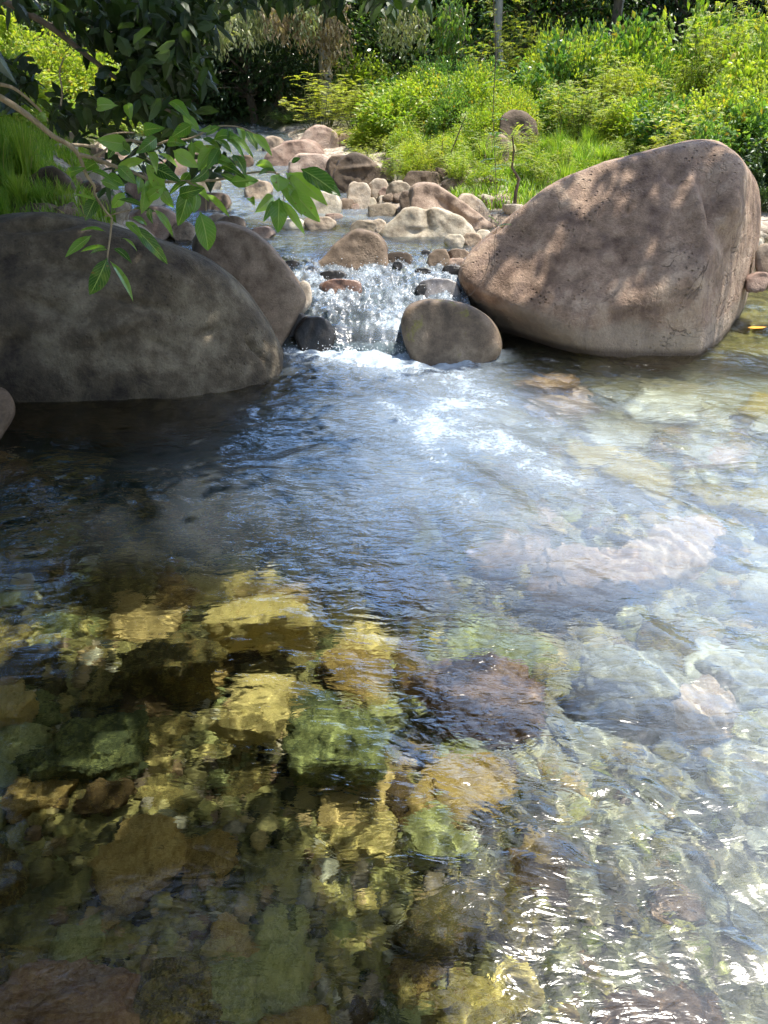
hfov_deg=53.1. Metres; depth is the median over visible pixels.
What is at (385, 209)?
rock
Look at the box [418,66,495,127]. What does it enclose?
bush
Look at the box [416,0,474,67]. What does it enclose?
hanging vine
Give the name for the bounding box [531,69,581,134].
bush
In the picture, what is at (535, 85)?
bush
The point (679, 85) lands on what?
bush
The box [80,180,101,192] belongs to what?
cobble
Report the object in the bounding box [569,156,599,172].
weed
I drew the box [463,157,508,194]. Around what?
weed
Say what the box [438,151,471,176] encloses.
weed
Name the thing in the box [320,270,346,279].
rock
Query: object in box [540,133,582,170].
weed
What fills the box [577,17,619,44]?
bush
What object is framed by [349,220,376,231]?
rock
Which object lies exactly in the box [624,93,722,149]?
bush
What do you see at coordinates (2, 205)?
grass clump
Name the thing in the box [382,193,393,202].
cobble
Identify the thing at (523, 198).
grass
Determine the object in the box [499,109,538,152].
rock
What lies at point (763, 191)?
bush
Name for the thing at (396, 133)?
weed
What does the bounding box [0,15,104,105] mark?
bush
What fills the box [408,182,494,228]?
rock
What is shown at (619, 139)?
weed
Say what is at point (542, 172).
weed
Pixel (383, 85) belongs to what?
bush
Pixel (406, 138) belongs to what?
bush
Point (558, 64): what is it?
bush
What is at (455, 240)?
rock
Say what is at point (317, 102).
bush
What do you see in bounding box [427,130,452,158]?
weed
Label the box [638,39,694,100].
bush
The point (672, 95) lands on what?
bush
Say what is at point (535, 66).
bush
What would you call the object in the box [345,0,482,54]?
forest tree
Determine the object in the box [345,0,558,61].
forest tree
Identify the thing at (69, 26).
forest tree
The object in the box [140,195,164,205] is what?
rock
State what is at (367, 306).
spray
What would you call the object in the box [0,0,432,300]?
overhanging tree
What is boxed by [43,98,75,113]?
bush
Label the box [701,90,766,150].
bush
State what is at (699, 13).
bush
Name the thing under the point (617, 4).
tree
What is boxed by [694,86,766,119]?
bush
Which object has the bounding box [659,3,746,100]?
bush
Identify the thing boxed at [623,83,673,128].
bush
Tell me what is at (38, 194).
grass clump
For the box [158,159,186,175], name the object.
rock
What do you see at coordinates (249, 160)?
rock
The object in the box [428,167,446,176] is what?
rock
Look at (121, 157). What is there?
rock
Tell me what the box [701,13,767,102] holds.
bush
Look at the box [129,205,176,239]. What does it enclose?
rock
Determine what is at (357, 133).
weed
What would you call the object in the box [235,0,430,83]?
forest tree
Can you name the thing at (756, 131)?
bush
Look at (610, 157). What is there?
weed
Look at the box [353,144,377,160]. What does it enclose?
weed
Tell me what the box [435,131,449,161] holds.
sapling
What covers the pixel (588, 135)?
weed
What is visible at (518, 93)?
bush
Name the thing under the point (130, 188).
rock
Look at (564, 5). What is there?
forest tree
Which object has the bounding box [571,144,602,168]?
weed
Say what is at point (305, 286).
rock
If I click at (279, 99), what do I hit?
tree
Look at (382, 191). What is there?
rock
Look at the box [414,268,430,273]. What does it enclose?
rock
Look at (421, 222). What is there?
rock
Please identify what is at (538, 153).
weed
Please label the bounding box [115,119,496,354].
stream water
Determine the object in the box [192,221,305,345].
boulder
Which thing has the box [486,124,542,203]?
sapling
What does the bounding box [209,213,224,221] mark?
rock
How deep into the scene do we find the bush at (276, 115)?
15.27 m
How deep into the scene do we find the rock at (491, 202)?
8.86 m
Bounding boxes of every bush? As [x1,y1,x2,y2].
[0,6,53,68]
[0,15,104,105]
[0,39,48,121]
[21,64,67,107]
[36,28,143,131]
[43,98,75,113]
[79,127,98,144]
[89,56,156,135]
[131,124,161,134]
[268,109,313,124]
[278,72,367,128]
[326,75,388,132]
[331,47,393,105]
[340,117,415,145]
[349,84,438,141]
[360,78,406,102]
[361,75,400,105]
[366,134,390,151]
[367,100,431,125]
[374,63,447,133]
[375,62,430,89]
[382,131,431,147]
[401,43,457,115]
[402,117,459,135]
[415,46,462,74]
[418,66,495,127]
[421,71,486,138]
[440,48,510,132]
[449,42,508,78]
[449,80,494,109]
[450,44,513,95]
[452,95,504,152]
[478,0,549,90]
[481,76,545,139]
[484,77,543,128]
[502,57,543,92]
[505,27,612,100]
[515,59,559,105]
[519,89,603,127]
[521,14,576,73]
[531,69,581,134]
[531,79,579,134]
[537,88,615,140]
[540,75,611,141]
[543,25,584,51]
[559,17,625,106]
[561,20,599,56]
[567,83,629,142]
[569,73,640,119]
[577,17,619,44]
[580,51,646,118]
[580,95,661,149]
[582,6,680,87]
[592,56,640,108]
[597,54,659,101]
[603,12,672,78]
[604,89,673,143]
[608,64,693,105]
[610,57,638,79]
[622,42,677,104]
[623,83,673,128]
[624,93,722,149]
[635,100,703,151]
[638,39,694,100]
[639,81,705,143]
[648,0,761,88]
[651,56,688,95]
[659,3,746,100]
[667,113,743,152]
[668,71,759,138]
[672,55,715,102]
[686,0,767,99]
[686,90,767,155]
[687,80,743,125]
[691,19,762,81]
[692,55,728,93]
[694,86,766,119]
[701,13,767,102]
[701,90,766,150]
[718,0,767,42]
[719,0,766,58]
[719,84,767,157]
[728,67,767,155]
[740,127,765,165]
[740,132,767,198]
[745,124,767,174]
[748,32,767,44]
[758,183,767,212]
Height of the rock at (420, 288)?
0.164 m
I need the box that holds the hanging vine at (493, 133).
[481,0,510,257]
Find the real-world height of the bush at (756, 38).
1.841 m
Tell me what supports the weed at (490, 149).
on the ground at (295, 131)
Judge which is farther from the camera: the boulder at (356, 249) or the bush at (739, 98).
the bush at (739, 98)
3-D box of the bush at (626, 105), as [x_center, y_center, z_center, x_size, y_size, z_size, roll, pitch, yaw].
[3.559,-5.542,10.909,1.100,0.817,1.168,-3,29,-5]
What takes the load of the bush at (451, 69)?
on the ground at (295, 131)
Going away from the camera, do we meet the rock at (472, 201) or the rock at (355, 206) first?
the rock at (472, 201)
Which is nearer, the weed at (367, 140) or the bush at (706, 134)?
the bush at (706, 134)
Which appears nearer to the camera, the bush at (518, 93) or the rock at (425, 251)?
the rock at (425, 251)
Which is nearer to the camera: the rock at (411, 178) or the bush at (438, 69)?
the rock at (411, 178)
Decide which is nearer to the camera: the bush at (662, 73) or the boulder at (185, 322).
the boulder at (185, 322)
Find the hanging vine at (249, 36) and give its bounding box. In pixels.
[200,2,264,73]
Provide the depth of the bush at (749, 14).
12.20 m
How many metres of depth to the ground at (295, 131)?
16.00 m
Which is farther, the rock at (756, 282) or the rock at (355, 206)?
the rock at (355, 206)
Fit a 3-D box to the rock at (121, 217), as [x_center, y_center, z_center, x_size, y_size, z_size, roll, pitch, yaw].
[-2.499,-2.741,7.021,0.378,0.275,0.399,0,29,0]
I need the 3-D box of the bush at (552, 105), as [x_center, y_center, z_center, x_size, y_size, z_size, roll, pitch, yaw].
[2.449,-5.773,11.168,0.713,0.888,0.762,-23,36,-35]
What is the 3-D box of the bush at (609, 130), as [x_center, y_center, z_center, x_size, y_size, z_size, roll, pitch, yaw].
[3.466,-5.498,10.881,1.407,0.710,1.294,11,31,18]
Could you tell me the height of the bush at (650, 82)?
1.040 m
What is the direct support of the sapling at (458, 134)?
on the ground at (295, 131)
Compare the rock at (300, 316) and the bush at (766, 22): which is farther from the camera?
the bush at (766, 22)
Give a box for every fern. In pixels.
[333,127,349,135]
[538,130,554,139]
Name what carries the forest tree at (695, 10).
on the ground at (295, 131)
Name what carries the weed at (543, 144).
on the ground at (295, 131)
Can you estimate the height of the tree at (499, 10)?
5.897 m
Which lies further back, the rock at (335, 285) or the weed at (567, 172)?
the weed at (567, 172)
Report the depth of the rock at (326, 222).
8.36 m
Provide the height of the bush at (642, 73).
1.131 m
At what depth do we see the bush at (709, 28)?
10.81 m
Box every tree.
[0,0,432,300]
[1,5,75,56]
[2,0,224,91]
[4,0,349,120]
[162,1,341,123]
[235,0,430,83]
[273,1,347,105]
[318,0,365,114]
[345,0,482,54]
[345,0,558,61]
[408,0,672,70]
[441,0,640,37]
[493,0,503,75]
[549,0,767,47]
[575,0,767,20]
[606,0,622,37]
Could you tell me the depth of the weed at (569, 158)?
9.59 m
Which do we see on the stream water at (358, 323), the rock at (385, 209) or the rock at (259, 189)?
the rock at (259, 189)
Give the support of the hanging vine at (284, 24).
hanging from the forest tree at (254, 91)
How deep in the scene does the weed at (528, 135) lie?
10.28 m
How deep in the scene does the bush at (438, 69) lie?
12.57 m
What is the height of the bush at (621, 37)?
1.712 m
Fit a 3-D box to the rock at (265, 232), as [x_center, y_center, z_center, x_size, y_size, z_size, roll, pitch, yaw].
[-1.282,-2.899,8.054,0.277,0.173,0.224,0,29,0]
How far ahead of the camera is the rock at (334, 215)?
8.84 m
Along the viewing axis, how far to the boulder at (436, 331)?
6.04 m
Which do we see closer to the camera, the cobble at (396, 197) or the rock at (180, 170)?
the cobble at (396, 197)
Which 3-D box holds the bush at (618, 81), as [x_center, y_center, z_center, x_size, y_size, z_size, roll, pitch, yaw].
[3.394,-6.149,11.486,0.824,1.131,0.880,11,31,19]
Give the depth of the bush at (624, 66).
12.05 m
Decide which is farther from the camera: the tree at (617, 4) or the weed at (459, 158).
the tree at (617, 4)
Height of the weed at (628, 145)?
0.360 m
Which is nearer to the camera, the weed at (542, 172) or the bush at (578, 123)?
the weed at (542, 172)
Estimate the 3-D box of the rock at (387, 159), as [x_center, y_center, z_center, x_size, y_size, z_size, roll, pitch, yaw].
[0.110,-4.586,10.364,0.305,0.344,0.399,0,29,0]
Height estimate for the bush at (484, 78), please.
1.275 m
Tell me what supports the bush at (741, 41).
on the ground at (295, 131)
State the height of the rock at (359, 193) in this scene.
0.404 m
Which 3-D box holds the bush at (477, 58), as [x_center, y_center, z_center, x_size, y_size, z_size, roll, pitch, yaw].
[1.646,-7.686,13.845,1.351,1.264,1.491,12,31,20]
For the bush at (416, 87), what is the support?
on the ground at (295, 131)
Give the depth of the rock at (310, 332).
6.25 m
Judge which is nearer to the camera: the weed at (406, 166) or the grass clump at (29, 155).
the grass clump at (29, 155)
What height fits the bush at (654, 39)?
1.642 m
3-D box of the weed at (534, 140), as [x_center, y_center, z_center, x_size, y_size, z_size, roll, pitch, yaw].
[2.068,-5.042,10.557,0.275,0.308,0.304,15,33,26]
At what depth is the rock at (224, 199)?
9.28 m
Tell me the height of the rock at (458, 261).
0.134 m
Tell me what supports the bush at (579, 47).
on the ground at (295, 131)
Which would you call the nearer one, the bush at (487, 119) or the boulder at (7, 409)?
the boulder at (7, 409)
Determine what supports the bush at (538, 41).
on the ground at (295, 131)
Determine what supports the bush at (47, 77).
on the ground at (295, 131)
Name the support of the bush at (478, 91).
on the ground at (295, 131)
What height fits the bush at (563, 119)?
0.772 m
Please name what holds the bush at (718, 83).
on the ground at (295, 131)
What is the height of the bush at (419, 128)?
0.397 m
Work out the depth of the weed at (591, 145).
10.25 m
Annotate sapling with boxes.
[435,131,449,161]
[445,113,478,174]
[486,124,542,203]
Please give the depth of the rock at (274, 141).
12.47 m
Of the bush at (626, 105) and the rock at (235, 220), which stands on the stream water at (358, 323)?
the rock at (235, 220)
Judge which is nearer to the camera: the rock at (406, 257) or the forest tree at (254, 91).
the rock at (406, 257)
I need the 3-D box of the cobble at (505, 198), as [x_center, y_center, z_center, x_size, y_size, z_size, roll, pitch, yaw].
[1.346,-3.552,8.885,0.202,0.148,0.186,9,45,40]
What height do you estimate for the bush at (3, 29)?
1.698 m
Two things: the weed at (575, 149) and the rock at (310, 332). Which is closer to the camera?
the rock at (310, 332)
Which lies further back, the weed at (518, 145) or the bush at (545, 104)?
the bush at (545, 104)
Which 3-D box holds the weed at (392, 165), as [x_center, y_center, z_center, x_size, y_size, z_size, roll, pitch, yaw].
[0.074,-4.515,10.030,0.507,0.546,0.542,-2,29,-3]
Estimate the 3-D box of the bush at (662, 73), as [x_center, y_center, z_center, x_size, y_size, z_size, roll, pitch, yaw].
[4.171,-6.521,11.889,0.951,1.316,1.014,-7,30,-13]
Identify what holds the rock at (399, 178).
on the ground at (295, 131)
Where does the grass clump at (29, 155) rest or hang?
on the ground at (295, 131)
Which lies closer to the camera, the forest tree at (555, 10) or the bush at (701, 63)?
the bush at (701, 63)
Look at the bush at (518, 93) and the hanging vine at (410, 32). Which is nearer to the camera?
the bush at (518, 93)
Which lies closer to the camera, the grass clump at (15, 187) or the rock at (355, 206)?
the grass clump at (15, 187)
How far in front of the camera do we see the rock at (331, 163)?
10.61 m
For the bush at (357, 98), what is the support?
on the ground at (295, 131)
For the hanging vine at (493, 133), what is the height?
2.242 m
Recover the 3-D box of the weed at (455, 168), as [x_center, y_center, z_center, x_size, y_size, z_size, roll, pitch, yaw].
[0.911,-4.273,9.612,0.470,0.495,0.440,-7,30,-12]
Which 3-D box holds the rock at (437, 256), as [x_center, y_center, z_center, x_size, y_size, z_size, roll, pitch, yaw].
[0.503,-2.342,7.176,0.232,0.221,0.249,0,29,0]
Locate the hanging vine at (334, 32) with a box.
[307,0,358,85]
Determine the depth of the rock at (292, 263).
7.13 m
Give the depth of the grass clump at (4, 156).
6.54 m
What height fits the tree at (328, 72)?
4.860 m
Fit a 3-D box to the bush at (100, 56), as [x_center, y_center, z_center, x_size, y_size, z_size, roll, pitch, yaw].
[-5.209,-7.531,13.517,1.940,1.713,2.110,-5,29,-9]
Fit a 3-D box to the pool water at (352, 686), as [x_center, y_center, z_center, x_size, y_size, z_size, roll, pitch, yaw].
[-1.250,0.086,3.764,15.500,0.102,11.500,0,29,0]
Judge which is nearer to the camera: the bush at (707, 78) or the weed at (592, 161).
the weed at (592, 161)
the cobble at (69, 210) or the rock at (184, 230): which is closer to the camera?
the cobble at (69, 210)
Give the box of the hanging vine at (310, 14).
[216,0,323,63]
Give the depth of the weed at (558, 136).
10.23 m
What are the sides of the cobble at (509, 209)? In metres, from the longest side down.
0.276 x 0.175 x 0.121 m
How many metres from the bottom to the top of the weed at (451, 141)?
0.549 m
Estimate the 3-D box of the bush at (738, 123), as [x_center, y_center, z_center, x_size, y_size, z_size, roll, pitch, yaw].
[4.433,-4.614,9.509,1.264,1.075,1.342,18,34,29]
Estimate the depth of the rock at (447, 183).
9.59 m
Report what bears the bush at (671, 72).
on the ground at (295, 131)
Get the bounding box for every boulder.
[0,212,283,401]
[0,387,15,438]
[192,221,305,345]
[318,228,388,270]
[401,299,502,365]
[458,139,760,357]
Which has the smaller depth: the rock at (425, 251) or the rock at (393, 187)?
the rock at (425, 251)
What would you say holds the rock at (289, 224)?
on the stream water at (358, 323)
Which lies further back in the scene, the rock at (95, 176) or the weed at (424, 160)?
the weed at (424, 160)
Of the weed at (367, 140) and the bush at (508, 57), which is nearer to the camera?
the weed at (367, 140)
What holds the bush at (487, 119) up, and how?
on the ground at (295, 131)
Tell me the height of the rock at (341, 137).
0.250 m
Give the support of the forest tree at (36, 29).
on the ground at (295, 131)
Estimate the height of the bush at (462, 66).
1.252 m
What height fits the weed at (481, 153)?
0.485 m
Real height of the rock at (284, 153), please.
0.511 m
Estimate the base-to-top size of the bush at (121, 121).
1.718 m
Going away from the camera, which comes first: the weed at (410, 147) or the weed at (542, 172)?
the weed at (542, 172)
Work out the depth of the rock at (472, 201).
8.53 m
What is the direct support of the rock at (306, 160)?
on the ground at (295, 131)
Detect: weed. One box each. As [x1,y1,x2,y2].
[342,145,363,153]
[346,121,377,147]
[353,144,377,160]
[361,129,373,147]
[377,143,409,182]
[380,119,422,156]
[389,134,429,168]
[398,160,417,179]
[399,154,426,176]
[403,108,423,132]
[404,146,442,173]
[415,134,450,166]
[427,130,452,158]
[431,126,473,168]
[435,144,477,173]
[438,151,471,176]
[441,150,477,181]
[443,145,472,169]
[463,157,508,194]
[470,127,506,155]
[472,136,485,160]
[477,134,508,165]
[509,135,527,155]
[509,137,550,182]
[511,121,545,155]
[523,132,539,146]
[523,151,561,187]
[531,130,554,156]
[540,122,579,151]
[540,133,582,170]
[540,136,556,152]
[547,153,568,168]
[550,139,579,167]
[555,153,579,178]
[560,124,580,142]
[561,133,588,157]
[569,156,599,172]
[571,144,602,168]
[576,123,599,146]
[579,130,609,146]
[579,134,602,153]
[584,155,600,167]
[599,142,633,159]
[605,135,635,153]
[608,135,645,154]
[610,151,624,159]
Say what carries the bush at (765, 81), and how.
on the ground at (295, 131)
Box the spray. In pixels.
[282,252,462,356]
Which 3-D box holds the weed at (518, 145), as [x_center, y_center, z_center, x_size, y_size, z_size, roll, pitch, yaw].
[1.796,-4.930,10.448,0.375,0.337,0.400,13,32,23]
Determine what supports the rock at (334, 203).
on the ground at (295, 131)
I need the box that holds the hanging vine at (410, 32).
[374,6,434,65]
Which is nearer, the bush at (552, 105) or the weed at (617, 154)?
the weed at (617, 154)
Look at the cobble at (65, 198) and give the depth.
6.52 m
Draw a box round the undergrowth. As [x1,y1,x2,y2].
[2,0,765,125]
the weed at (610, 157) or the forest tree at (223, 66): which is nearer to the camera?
the weed at (610, 157)
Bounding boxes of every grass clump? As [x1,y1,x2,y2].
[0,105,44,180]
[0,113,33,195]
[0,164,35,205]
[0,183,28,213]
[23,178,59,206]
[52,182,75,204]
[587,141,622,163]
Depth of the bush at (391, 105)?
12.23 m
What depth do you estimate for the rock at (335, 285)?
6.74 m
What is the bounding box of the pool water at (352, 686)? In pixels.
[0,286,767,1023]
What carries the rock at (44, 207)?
on the ground at (295, 131)
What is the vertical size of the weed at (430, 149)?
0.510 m
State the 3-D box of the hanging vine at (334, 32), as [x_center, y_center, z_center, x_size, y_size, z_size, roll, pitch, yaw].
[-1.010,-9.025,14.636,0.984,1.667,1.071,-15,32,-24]
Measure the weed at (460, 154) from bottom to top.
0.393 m
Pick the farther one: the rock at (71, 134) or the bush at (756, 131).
the rock at (71, 134)
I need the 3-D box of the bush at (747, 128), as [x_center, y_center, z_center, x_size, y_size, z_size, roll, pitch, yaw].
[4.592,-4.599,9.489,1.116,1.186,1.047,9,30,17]
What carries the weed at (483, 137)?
on the ground at (295, 131)
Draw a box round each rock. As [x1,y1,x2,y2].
[19,203,56,211]
[29,165,75,192]
[66,132,77,142]
[76,166,102,192]
[87,147,106,157]
[98,195,130,224]
[107,152,127,159]
[124,172,147,198]
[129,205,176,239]
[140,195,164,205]
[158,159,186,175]
[170,221,195,239]
[195,178,221,190]
[198,192,231,210]
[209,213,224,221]
[217,215,245,226]
[239,155,253,166]
[244,179,272,198]
[252,226,275,237]
[262,136,283,150]
[264,139,324,165]
[283,218,304,228]
[286,260,299,266]
[288,153,328,172]
[289,312,305,335]
[294,316,335,351]
[300,125,338,148]
[300,280,311,312]
[304,216,336,228]
[311,191,341,213]
[319,279,361,293]
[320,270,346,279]
[325,213,342,218]
[326,155,342,176]
[332,152,386,192]
[338,133,364,146]
[341,198,354,208]
[347,181,370,208]
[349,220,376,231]
[351,204,359,208]
[368,178,387,200]
[368,202,396,216]
[369,197,376,204]
[373,219,385,231]
[378,187,386,195]
[378,207,475,236]
[381,158,402,176]
[386,181,410,193]
[388,252,412,263]
[391,174,404,179]
[393,261,402,270]
[399,190,409,209]
[402,171,442,185]
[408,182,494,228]
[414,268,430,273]
[415,284,426,294]
[419,278,460,297]
[421,249,429,254]
[427,249,449,266]
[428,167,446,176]
[441,176,467,190]
[442,264,459,274]
[444,234,464,246]
[448,248,468,258]
[449,258,463,264]
[458,193,490,219]
[463,233,481,244]
[476,229,489,237]
[484,134,509,164]
[486,198,496,207]
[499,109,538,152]
[745,272,767,292]
[755,243,767,272]
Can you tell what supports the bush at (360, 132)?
on the ground at (295, 131)
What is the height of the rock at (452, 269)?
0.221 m
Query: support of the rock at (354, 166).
on the ground at (295, 131)
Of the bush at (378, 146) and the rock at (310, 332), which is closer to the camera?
the rock at (310, 332)
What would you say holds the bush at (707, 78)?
on the ground at (295, 131)
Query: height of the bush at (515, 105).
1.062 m
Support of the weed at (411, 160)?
on the ground at (295, 131)
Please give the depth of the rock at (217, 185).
10.11 m
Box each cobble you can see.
[53,202,80,215]
[54,193,77,203]
[74,176,82,183]
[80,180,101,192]
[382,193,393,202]
[393,193,400,202]
[479,194,494,203]
[495,196,507,205]
[502,204,522,214]
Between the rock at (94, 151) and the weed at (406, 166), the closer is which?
the weed at (406, 166)
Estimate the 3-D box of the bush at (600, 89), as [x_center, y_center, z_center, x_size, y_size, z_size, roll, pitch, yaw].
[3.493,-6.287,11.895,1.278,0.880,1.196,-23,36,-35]
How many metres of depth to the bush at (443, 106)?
11.41 m
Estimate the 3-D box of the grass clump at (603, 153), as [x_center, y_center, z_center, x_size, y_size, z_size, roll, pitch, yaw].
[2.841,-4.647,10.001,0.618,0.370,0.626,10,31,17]
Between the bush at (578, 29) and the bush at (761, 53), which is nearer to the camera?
the bush at (761, 53)
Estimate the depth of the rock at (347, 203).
9.33 m
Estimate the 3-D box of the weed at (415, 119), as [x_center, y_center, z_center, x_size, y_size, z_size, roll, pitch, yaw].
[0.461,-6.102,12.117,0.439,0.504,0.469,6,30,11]
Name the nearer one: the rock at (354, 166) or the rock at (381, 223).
the rock at (381, 223)
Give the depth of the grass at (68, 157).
7.46 m
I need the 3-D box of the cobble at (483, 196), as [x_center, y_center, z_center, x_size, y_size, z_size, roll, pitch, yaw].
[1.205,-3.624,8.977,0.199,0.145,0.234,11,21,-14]
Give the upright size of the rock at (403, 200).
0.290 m
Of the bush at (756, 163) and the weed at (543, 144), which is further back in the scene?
the weed at (543, 144)
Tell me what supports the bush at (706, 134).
on the ground at (295, 131)
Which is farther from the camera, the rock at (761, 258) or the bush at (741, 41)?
the bush at (741, 41)
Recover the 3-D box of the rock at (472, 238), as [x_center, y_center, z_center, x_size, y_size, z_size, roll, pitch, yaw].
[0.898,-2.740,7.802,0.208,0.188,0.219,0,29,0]
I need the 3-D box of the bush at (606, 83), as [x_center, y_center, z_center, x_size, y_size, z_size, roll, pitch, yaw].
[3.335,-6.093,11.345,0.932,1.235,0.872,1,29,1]
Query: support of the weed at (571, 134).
on the ground at (295, 131)
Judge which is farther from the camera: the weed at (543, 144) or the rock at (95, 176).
the weed at (543, 144)
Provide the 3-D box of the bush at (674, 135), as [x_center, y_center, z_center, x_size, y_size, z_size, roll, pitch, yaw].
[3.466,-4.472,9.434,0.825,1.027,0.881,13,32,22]
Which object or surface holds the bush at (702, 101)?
on the ground at (295, 131)
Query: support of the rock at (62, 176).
on the ground at (295, 131)
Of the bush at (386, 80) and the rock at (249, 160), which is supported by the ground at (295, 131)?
the bush at (386, 80)
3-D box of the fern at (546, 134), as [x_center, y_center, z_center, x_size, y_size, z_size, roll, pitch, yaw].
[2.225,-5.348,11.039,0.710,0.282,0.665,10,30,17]
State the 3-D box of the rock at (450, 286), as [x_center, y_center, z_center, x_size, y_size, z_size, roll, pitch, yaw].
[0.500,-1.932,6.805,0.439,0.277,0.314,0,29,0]
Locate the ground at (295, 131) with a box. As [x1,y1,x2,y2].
[0,0,767,272]
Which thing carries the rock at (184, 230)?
on the ground at (295, 131)
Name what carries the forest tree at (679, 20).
on the ground at (295, 131)
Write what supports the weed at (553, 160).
on the ground at (295, 131)
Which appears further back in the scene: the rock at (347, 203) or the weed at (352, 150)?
the weed at (352, 150)
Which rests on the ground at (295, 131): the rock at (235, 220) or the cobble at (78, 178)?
the cobble at (78, 178)
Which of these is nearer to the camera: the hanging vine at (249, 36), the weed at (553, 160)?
the weed at (553, 160)
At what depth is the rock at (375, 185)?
9.39 m
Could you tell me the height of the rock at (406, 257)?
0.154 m
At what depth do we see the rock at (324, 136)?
12.39 m
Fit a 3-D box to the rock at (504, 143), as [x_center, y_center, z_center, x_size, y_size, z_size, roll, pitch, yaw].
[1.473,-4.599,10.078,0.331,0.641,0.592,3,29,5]
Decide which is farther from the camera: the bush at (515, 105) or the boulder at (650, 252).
the bush at (515, 105)
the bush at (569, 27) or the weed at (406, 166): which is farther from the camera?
the bush at (569, 27)
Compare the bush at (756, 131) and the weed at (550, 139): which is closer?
the bush at (756, 131)
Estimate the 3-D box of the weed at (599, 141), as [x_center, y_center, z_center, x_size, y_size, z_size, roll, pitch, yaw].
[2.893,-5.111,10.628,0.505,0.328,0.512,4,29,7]
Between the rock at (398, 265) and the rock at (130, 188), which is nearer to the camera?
the rock at (398, 265)
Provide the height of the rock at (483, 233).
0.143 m
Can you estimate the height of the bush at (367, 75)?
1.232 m
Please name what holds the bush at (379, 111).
on the ground at (295, 131)
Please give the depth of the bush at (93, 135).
11.54 m
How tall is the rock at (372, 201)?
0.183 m
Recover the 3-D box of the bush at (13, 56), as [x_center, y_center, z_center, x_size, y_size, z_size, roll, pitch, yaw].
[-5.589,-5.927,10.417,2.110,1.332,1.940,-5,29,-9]
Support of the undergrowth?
on the ground at (295, 131)
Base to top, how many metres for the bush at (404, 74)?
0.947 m
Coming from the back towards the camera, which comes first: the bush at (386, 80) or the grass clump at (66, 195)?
the bush at (386, 80)
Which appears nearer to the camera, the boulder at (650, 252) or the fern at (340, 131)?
the boulder at (650, 252)
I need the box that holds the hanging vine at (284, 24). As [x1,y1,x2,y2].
[258,2,333,62]
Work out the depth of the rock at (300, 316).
6.35 m
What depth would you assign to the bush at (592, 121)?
10.63 m
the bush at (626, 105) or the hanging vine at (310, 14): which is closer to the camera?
the bush at (626, 105)
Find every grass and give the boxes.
[0,105,115,223]
[419,124,764,210]
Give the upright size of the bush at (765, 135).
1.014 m
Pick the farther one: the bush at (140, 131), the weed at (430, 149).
the bush at (140, 131)

